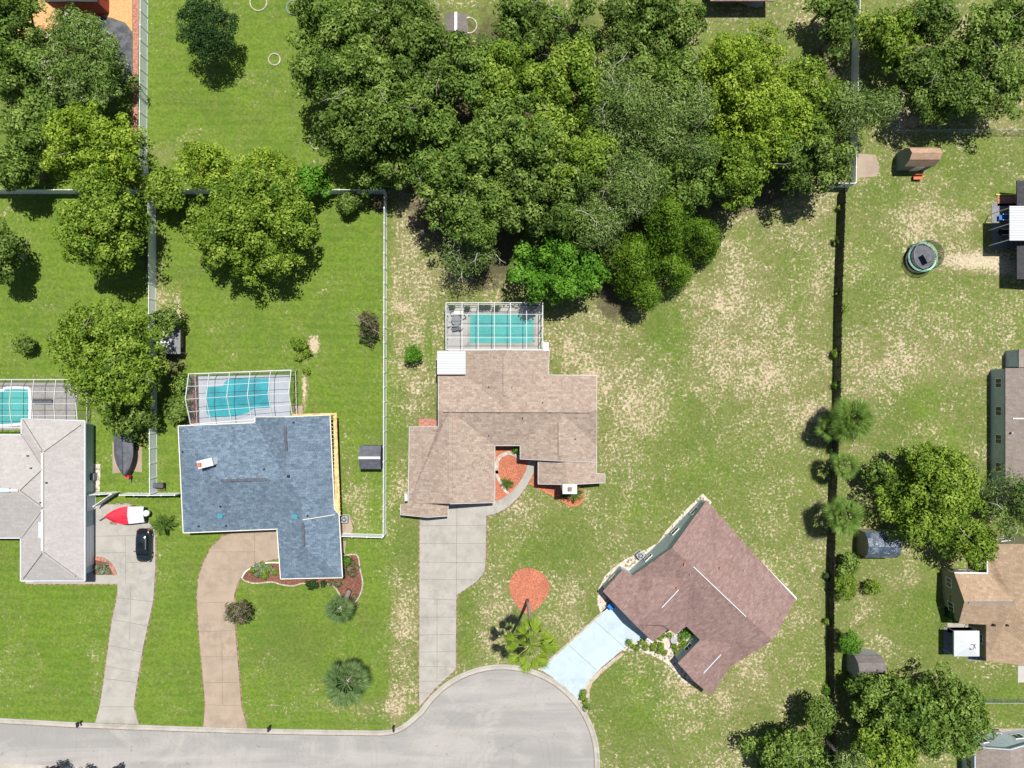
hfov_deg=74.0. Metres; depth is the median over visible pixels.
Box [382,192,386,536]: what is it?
vinyl fence
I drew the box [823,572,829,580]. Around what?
weed clump
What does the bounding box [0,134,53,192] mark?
broadleaf tree
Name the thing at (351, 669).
palm tree
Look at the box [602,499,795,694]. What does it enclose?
shingled house
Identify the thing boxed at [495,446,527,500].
mulch bed
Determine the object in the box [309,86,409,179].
oak tree
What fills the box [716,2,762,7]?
patio
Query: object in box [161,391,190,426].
bush
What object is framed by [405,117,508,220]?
oak tree
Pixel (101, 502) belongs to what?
fence gate
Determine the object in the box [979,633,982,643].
window
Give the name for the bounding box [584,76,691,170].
broadleaf tree
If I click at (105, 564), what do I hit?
bedding plant
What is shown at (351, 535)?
vinyl fence
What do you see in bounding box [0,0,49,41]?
broadleaf tree
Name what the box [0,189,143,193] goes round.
vinyl fence
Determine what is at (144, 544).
parked car
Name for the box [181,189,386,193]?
vinyl fence
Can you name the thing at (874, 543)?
garden shed
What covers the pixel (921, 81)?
oak tree
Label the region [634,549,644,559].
air conditioner
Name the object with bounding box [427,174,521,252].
oak tree
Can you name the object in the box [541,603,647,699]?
driveway
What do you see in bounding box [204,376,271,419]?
swimming pool
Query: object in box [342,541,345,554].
footpath
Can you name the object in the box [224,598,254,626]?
tree
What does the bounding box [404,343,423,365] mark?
bush
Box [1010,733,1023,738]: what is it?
window
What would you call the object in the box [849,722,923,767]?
broadleaf tree
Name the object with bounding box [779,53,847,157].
broadleaf tree
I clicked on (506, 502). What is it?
footpath
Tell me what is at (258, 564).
garden edging
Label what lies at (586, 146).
broadleaf tree
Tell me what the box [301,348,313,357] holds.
bush
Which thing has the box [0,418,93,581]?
tiled house
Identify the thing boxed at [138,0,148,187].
vinyl fence
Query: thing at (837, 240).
weed clump
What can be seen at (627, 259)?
tree
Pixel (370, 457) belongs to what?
garden shed
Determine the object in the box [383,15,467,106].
oak tree
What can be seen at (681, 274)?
tree
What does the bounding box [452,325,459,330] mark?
pool lounger
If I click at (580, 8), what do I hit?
oak tree
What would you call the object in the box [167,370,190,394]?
bush
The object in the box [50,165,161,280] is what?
broadleaf tree
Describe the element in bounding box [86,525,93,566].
garage door
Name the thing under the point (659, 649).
bush
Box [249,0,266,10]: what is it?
garden edging
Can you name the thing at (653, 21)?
oak tree
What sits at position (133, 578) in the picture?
driveway
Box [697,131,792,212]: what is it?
broadleaf tree
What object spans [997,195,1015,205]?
patio
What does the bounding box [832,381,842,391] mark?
weed clump
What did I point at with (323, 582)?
bush
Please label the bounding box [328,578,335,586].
bedding plant
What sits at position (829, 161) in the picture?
oak tree
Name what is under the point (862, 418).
palm tree
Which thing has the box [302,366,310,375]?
bush
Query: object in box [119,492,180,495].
vinyl fence
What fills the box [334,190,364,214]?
bush
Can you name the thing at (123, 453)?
covered boat
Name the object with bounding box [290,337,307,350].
bush
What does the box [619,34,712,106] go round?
oak tree
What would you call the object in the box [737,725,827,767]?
broadleaf tree
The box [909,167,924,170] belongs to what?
door
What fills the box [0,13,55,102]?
broadleaf tree
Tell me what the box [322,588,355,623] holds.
palm tree
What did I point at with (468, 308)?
potted plant
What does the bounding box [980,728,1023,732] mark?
patio
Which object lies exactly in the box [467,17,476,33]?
garden edging
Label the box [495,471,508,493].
garden edging
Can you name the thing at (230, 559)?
driveway
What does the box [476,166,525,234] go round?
oak tree
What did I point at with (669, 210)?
broadleaf tree
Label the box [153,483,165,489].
gas grill
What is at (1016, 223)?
patio roof
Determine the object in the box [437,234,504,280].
broadleaf tree
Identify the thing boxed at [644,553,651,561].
window
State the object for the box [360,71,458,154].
oak tree
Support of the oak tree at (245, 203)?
on the lawn
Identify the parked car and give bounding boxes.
[134,528,153,561]
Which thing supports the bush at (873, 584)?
on the lawn
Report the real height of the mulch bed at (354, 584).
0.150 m
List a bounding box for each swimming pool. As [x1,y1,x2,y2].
[0,386,30,426]
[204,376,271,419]
[466,311,535,345]
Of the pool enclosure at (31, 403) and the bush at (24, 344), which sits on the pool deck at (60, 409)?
the pool enclosure at (31, 403)
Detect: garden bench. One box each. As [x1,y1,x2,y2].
[32,399,53,402]
[912,174,923,179]
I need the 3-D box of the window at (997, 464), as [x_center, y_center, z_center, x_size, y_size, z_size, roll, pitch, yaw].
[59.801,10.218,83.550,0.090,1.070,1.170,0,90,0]
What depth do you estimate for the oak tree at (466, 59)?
72.83 m
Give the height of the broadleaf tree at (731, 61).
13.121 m
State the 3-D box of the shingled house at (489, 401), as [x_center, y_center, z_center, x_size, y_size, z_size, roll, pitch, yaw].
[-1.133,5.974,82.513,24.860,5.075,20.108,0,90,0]
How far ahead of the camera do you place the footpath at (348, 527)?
84.94 m
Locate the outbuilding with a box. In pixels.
[1016,180,1023,278]
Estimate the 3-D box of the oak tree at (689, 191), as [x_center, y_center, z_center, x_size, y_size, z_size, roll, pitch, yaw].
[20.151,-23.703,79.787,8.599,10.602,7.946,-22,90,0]
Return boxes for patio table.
[451,315,461,324]
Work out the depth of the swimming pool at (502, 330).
84.93 m
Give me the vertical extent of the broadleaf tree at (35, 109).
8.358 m
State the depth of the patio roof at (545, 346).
82.06 m
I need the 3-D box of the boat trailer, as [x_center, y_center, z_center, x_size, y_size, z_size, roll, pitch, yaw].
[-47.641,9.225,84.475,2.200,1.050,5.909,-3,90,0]
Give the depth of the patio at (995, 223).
84.95 m
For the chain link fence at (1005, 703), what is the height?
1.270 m
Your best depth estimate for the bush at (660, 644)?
84.38 m
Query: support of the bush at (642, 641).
on the gravel bed at (670, 659)
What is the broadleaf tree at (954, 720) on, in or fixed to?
on the lawn
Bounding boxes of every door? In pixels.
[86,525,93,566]
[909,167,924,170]
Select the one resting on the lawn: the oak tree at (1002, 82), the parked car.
the oak tree at (1002, 82)
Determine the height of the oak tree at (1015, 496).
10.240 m
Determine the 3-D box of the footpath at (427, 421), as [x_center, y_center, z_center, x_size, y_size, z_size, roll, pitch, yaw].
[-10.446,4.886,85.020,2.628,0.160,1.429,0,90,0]
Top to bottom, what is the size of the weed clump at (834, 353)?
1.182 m
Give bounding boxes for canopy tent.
[942,624,978,655]
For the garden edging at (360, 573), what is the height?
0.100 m
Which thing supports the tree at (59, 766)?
on the lawn
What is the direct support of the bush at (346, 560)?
on the mulch bed at (354, 584)
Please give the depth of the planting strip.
84.97 m
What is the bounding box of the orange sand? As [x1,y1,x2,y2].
[17,0,131,39]
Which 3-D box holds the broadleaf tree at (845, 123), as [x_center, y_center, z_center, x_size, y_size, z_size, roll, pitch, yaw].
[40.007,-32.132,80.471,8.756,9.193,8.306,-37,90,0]
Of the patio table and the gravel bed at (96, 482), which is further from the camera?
the gravel bed at (96, 482)
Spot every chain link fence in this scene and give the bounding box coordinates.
[891,129,1023,133]
[985,699,1023,703]
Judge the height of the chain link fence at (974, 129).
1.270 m
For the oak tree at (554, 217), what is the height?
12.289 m
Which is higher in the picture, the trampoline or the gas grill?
the trampoline
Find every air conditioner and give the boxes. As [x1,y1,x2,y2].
[90,472,97,479]
[341,514,349,522]
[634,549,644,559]
[991,729,1001,735]
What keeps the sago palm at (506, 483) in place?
on the mulch bed at (513, 468)
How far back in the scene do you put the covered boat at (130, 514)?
83.60 m
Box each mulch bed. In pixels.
[93,560,112,574]
[243,553,361,601]
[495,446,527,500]
[509,568,549,612]
[530,461,583,504]
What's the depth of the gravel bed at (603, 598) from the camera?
84.95 m
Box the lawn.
[0,0,1023,767]
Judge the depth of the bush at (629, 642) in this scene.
84.32 m
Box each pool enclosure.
[0,379,91,427]
[185,370,298,424]
[446,302,542,350]
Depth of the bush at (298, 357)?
84.19 m
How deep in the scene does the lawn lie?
85.00 m
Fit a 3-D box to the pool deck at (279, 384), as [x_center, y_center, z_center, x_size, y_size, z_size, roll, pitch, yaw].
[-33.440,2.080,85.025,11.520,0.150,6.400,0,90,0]
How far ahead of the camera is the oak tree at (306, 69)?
76.31 m
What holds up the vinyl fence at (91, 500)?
on the lawn
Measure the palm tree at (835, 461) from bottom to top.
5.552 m
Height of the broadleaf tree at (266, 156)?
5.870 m
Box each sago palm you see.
[149,512,175,534]
[501,478,514,489]
[560,492,568,500]
[566,485,583,502]
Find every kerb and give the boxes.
[0,664,599,767]
[0,763,93,767]
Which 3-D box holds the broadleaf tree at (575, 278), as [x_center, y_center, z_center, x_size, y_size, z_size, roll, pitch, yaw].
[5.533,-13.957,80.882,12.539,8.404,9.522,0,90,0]
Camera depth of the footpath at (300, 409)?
84.94 m
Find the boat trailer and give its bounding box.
[125,434,138,481]
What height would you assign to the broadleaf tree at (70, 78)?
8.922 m
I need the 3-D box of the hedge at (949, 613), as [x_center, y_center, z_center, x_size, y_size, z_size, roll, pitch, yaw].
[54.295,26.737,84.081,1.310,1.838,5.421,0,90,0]
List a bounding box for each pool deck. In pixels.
[0,383,75,429]
[198,375,289,423]
[445,306,539,350]
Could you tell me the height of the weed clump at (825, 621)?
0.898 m
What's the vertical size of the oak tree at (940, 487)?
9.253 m
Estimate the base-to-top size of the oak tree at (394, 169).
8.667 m
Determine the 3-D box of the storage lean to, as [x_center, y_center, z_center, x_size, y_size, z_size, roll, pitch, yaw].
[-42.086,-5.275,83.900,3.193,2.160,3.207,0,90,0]
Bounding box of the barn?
[45,0,108,17]
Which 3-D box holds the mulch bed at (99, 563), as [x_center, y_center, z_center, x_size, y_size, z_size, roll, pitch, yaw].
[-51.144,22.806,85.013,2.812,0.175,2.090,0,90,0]
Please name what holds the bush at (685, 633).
on the gravel bed at (670, 659)
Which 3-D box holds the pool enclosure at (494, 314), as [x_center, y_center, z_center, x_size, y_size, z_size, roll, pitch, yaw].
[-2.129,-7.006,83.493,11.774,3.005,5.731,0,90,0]
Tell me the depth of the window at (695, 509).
83.44 m
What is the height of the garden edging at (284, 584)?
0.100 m
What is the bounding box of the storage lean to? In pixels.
[156,328,187,353]
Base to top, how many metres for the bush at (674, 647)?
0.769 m
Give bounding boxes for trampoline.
[905,239,944,272]
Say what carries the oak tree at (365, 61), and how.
on the lawn
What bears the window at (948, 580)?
in the shingled house at (988, 603)
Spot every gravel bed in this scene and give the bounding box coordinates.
[94,464,99,491]
[538,609,604,670]
[579,653,622,712]
[597,494,711,612]
[622,626,693,685]
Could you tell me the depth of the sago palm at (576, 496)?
83.55 m
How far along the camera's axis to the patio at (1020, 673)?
84.95 m
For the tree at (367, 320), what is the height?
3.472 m
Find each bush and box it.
[11,334,36,354]
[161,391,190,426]
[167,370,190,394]
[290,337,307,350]
[293,353,302,361]
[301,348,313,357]
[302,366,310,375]
[304,579,319,590]
[320,580,326,587]
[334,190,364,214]
[342,556,351,566]
[370,192,383,209]
[511,446,519,453]
[580,689,587,695]
[582,698,589,705]
[583,703,590,711]
[626,639,632,646]
[634,642,641,650]
[639,638,646,644]
[642,643,649,650]
[650,645,656,651]
[656,646,664,654]
[658,642,664,649]
[671,644,678,650]
[678,638,685,646]
[679,629,693,640]
[834,552,861,580]
[834,572,857,602]
[842,302,849,312]
[863,578,881,595]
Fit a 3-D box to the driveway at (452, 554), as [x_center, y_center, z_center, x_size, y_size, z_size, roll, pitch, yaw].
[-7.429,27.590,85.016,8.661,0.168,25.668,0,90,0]
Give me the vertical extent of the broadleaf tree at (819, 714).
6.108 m
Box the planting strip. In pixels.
[189,376,198,424]
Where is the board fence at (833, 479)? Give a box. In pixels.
[827,187,846,767]
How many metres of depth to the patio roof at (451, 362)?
81.61 m
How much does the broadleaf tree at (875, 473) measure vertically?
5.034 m
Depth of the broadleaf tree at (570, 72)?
73.00 m
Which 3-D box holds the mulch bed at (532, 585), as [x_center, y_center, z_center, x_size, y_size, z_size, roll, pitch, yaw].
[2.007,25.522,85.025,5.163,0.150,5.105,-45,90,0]
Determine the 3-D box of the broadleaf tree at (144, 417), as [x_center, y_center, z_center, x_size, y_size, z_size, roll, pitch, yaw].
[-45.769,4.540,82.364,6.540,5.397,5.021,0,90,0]
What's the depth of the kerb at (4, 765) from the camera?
84.98 m
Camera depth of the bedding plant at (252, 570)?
84.59 m
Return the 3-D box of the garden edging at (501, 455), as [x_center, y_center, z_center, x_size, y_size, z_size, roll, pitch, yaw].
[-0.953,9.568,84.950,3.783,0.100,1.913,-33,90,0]
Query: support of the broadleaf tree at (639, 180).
on the lawn
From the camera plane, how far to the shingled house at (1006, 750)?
81.89 m
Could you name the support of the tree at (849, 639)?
on the lawn
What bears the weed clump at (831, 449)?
on the lawn
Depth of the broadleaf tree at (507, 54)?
73.26 m
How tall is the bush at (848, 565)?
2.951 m
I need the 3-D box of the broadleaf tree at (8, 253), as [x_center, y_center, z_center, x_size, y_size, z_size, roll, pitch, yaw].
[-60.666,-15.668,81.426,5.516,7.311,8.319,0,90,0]
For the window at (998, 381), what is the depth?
83.55 m
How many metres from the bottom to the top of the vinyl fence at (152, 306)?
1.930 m
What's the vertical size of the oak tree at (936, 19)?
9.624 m
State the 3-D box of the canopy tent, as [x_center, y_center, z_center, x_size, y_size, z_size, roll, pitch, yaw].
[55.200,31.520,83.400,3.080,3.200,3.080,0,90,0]
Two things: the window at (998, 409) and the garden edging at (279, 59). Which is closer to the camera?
the window at (998, 409)
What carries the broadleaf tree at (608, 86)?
on the lawn
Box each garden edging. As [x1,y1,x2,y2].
[94,556,116,575]
[241,562,278,577]
[241,578,341,597]
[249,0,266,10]
[268,53,280,65]
[343,554,363,603]
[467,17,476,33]
[495,451,519,473]
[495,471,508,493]
[529,483,583,506]
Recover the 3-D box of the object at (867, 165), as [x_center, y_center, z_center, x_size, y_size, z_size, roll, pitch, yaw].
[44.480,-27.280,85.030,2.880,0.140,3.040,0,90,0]
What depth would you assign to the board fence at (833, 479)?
83.98 m
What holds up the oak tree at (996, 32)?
on the lawn
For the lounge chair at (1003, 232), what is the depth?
84.58 m
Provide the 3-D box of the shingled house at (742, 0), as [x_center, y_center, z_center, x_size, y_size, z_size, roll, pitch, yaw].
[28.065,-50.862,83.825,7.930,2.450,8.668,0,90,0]
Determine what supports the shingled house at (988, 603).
on the lawn
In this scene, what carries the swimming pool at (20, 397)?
on the pool deck at (60, 409)
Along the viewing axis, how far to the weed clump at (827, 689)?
84.31 m
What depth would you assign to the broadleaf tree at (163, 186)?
79.59 m
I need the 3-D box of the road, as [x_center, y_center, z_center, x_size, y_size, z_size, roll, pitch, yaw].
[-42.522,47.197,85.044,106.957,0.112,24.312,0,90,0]
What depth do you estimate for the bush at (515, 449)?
84.02 m
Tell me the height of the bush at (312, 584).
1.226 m
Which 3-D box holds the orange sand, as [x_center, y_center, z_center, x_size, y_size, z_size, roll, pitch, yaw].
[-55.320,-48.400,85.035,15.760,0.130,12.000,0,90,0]
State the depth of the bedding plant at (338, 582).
84.67 m
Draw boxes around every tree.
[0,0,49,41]
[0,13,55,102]
[0,88,73,156]
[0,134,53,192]
[0,217,28,284]
[19,2,143,112]
[39,99,158,198]
[45,298,170,416]
[45,759,68,767]
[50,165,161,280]
[100,401,160,442]
[137,166,185,212]
[149,302,183,337]
[168,140,251,190]
[175,0,239,64]
[178,161,319,287]
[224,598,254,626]
[237,146,303,182]
[285,0,370,59]
[287,40,362,107]
[292,163,333,200]
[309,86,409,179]
[316,31,421,133]
[319,660,371,709]
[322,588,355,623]
[350,0,439,57]
[350,311,384,346]
[352,142,414,196]
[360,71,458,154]
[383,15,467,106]
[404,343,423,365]
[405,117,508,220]
[426,29,517,114]
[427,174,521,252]
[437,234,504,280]
[461,89,570,184]
[467,38,548,116]
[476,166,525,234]
[488,0,573,78]
[502,598,562,674]
[506,227,611,305]
[508,153,602,240]
[525,101,619,203]
[529,36,612,125]
[568,0,598,26]
[568,188,633,258]
[572,37,654,123]
[573,23,604,55]
[583,137,674,223]
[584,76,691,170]
[589,0,708,60]
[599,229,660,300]
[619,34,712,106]
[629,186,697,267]
[631,276,664,312]
[643,80,724,181]
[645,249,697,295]
[650,141,728,214]
[679,215,723,266]
[694,21,792,125]
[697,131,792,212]
[698,75,815,167]
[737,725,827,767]
[755,752,764,767]
[775,119,856,197]
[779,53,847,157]
[800,0,834,22]
[803,694,836,736]
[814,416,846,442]
[817,0,857,62]
[818,77,908,144]
[820,495,866,537]
[820,740,874,767]
[823,393,876,444]
[826,452,862,480]
[838,628,863,654]
[843,673,906,735]
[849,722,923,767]
[851,4,927,74]
[859,458,903,494]
[862,661,996,761]
[874,441,988,548]
[889,34,982,125]
[909,0,962,46]
[931,514,999,571]
[948,0,1023,70]
[966,59,1023,120]
[977,463,1023,543]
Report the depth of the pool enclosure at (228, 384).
82.12 m
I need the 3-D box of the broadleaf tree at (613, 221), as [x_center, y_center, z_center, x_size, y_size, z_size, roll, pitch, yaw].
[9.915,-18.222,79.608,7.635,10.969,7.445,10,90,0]
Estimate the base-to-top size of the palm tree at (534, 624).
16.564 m
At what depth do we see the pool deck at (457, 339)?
84.95 m
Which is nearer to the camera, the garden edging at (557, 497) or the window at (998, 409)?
the window at (998, 409)
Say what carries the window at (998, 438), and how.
in the shingled house at (1007, 417)
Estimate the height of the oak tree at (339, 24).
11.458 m
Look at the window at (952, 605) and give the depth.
83.51 m
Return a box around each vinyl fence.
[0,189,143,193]
[86,491,119,511]
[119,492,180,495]
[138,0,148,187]
[147,199,157,494]
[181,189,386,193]
[341,533,382,537]
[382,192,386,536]
[826,182,855,187]
[849,0,859,186]
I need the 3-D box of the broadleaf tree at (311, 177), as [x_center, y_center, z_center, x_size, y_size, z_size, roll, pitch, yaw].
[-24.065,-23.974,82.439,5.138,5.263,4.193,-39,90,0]
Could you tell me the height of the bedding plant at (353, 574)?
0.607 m
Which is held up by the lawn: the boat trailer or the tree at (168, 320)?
the tree at (168, 320)
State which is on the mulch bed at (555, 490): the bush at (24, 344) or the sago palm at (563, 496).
the sago palm at (563, 496)
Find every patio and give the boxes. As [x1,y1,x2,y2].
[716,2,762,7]
[943,627,984,660]
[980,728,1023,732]
[991,203,1015,247]
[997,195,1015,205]
[1018,666,1023,681]
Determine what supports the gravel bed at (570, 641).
on the lawn
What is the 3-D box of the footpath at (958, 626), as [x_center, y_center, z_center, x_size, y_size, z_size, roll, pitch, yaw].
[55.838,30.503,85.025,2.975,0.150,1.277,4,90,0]
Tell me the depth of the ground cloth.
84.97 m
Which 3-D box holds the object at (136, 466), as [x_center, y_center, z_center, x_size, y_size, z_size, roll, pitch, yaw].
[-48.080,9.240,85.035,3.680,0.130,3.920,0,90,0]
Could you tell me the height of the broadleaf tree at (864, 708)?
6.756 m
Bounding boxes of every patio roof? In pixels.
[437,351,465,373]
[543,342,548,350]
[988,206,1023,245]
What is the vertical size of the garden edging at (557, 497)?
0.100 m
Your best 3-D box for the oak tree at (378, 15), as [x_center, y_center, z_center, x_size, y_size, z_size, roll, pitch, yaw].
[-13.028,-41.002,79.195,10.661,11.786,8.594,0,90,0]
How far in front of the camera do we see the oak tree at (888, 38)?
78.59 m
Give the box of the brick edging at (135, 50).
[133,0,138,130]
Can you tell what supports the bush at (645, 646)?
on the gravel bed at (670, 659)
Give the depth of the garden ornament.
84.56 m
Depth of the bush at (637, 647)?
84.36 m
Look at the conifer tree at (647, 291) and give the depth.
79.50 m
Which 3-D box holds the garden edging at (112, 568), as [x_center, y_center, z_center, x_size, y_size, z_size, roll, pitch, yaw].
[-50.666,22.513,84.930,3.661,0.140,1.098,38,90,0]
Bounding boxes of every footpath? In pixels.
[25,582,116,584]
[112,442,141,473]
[293,405,303,413]
[341,519,354,532]
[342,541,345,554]
[418,417,437,425]
[486,460,536,516]
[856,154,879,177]
[947,622,970,632]
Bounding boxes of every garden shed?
[358,445,382,468]
[446,12,467,39]
[846,649,886,677]
[856,529,901,557]
[896,147,942,170]
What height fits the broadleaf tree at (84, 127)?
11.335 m
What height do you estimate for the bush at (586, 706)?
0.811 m
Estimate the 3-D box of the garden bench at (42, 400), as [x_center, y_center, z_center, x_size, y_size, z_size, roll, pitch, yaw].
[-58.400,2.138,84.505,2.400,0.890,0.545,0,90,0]
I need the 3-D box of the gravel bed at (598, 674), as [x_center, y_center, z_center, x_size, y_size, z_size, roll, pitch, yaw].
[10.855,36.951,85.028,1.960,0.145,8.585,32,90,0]
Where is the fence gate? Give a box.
[93,492,118,506]
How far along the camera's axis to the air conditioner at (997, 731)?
84.41 m
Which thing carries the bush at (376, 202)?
on the lawn
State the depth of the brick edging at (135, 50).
84.95 m
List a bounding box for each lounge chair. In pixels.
[997,230,1008,234]
[998,215,1008,219]
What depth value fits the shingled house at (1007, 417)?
82.30 m
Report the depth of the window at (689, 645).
83.53 m
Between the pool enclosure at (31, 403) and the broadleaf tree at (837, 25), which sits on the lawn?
the broadleaf tree at (837, 25)
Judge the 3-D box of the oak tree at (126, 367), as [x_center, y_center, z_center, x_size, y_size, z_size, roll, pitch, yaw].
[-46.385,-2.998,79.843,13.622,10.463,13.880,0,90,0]
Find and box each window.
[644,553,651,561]
[671,527,678,534]
[684,642,692,651]
[690,507,698,514]
[946,577,951,587]
[947,600,954,612]
[966,756,971,767]
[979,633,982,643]
[995,378,1001,387]
[995,406,1001,415]
[995,434,1001,443]
[995,462,1001,471]
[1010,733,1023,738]
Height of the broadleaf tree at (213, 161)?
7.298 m
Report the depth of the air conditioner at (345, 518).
84.21 m
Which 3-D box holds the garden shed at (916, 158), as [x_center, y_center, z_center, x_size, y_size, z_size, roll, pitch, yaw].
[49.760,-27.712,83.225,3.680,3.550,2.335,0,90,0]
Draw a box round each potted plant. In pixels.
[464,305,471,311]
[484,303,491,309]
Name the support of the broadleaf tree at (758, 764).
on the lawn
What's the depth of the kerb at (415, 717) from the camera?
84.97 m
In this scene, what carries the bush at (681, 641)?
on the gravel bed at (670, 659)
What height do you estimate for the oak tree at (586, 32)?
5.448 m
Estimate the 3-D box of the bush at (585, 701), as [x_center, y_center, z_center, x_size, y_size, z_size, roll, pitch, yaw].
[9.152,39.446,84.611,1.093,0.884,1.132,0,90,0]
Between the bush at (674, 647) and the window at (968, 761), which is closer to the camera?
the window at (968, 761)
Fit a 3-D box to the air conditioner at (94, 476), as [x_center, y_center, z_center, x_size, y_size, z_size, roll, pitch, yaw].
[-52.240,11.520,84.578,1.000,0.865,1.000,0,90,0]
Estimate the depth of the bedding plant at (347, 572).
84.67 m
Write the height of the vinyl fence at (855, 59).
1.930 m
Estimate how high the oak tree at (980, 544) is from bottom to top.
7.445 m
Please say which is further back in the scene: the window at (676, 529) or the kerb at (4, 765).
the kerb at (4, 765)
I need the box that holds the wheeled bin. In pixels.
[607,600,613,609]
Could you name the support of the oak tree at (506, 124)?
on the lawn
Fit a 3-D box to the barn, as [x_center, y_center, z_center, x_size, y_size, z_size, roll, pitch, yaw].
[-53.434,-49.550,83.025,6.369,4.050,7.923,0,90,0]
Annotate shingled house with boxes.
[178,413,343,578]
[400,350,604,517]
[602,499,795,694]
[710,0,775,1]
[941,535,1023,664]
[961,729,1023,767]
[991,349,1023,511]
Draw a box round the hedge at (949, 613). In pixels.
[945,592,957,623]
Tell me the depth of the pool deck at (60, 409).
84.95 m
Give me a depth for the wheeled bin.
83.94 m
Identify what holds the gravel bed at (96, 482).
on the lawn
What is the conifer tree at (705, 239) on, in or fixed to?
on the lawn
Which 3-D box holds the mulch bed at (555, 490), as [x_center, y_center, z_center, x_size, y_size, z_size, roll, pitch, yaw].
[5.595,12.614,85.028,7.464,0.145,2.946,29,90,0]
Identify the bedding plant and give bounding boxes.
[102,561,109,567]
[250,566,256,573]
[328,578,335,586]
[334,579,342,587]
[343,567,350,575]
[349,559,355,566]
[350,571,356,577]
[351,593,358,600]
[352,564,360,571]
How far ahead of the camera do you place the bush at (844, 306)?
84.06 m
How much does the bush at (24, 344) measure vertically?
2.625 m
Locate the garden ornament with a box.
[669,637,677,648]
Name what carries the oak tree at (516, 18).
on the lawn
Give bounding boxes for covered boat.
[105,506,149,523]
[114,432,133,475]
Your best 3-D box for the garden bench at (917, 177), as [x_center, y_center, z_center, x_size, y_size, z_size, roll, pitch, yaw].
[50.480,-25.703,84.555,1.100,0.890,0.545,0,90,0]
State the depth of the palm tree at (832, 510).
79.58 m
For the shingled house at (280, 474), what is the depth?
81.32 m
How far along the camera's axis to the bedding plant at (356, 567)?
84.69 m
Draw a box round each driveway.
[83,503,156,723]
[196,530,278,727]
[418,503,486,706]
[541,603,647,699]
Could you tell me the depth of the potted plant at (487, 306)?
84.25 m
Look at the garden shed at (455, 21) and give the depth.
82.58 m
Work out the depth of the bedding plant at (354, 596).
84.69 m
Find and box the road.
[0,670,593,767]
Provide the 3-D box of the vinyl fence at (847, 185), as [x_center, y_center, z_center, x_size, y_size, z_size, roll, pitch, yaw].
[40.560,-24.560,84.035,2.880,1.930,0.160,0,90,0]
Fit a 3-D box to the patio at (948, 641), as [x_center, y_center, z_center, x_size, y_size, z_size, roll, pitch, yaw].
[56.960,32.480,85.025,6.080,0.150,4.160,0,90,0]
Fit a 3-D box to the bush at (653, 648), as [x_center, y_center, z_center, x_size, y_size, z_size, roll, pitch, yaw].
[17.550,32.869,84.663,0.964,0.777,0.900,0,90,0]
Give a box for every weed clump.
[822,617,829,625]
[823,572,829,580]
[823,684,830,695]
[828,447,833,453]
[829,349,838,358]
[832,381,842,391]
[833,235,840,243]
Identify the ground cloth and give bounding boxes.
[98,16,131,81]
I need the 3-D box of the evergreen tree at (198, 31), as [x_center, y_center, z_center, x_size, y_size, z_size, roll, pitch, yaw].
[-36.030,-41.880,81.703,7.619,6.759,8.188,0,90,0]
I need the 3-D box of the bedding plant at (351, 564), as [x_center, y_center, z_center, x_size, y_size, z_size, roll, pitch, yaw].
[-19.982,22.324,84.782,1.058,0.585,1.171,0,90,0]
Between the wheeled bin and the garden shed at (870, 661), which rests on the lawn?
the garden shed at (870, 661)
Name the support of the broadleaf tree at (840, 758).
on the lawn
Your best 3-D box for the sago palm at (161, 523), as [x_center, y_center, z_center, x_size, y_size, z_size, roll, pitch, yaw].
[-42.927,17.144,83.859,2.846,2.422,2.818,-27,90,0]
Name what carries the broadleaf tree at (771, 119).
on the lawn
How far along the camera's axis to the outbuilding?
82.44 m
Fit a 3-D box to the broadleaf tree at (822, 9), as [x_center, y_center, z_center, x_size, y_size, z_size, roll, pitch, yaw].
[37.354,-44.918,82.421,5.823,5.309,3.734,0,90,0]
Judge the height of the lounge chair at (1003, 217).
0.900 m
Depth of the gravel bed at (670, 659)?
84.95 m
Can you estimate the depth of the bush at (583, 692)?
84.42 m
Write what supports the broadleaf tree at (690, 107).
on the lawn
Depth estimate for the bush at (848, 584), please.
82.42 m
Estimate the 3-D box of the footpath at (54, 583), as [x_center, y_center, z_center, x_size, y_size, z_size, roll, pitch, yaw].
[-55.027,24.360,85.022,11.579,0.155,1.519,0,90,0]

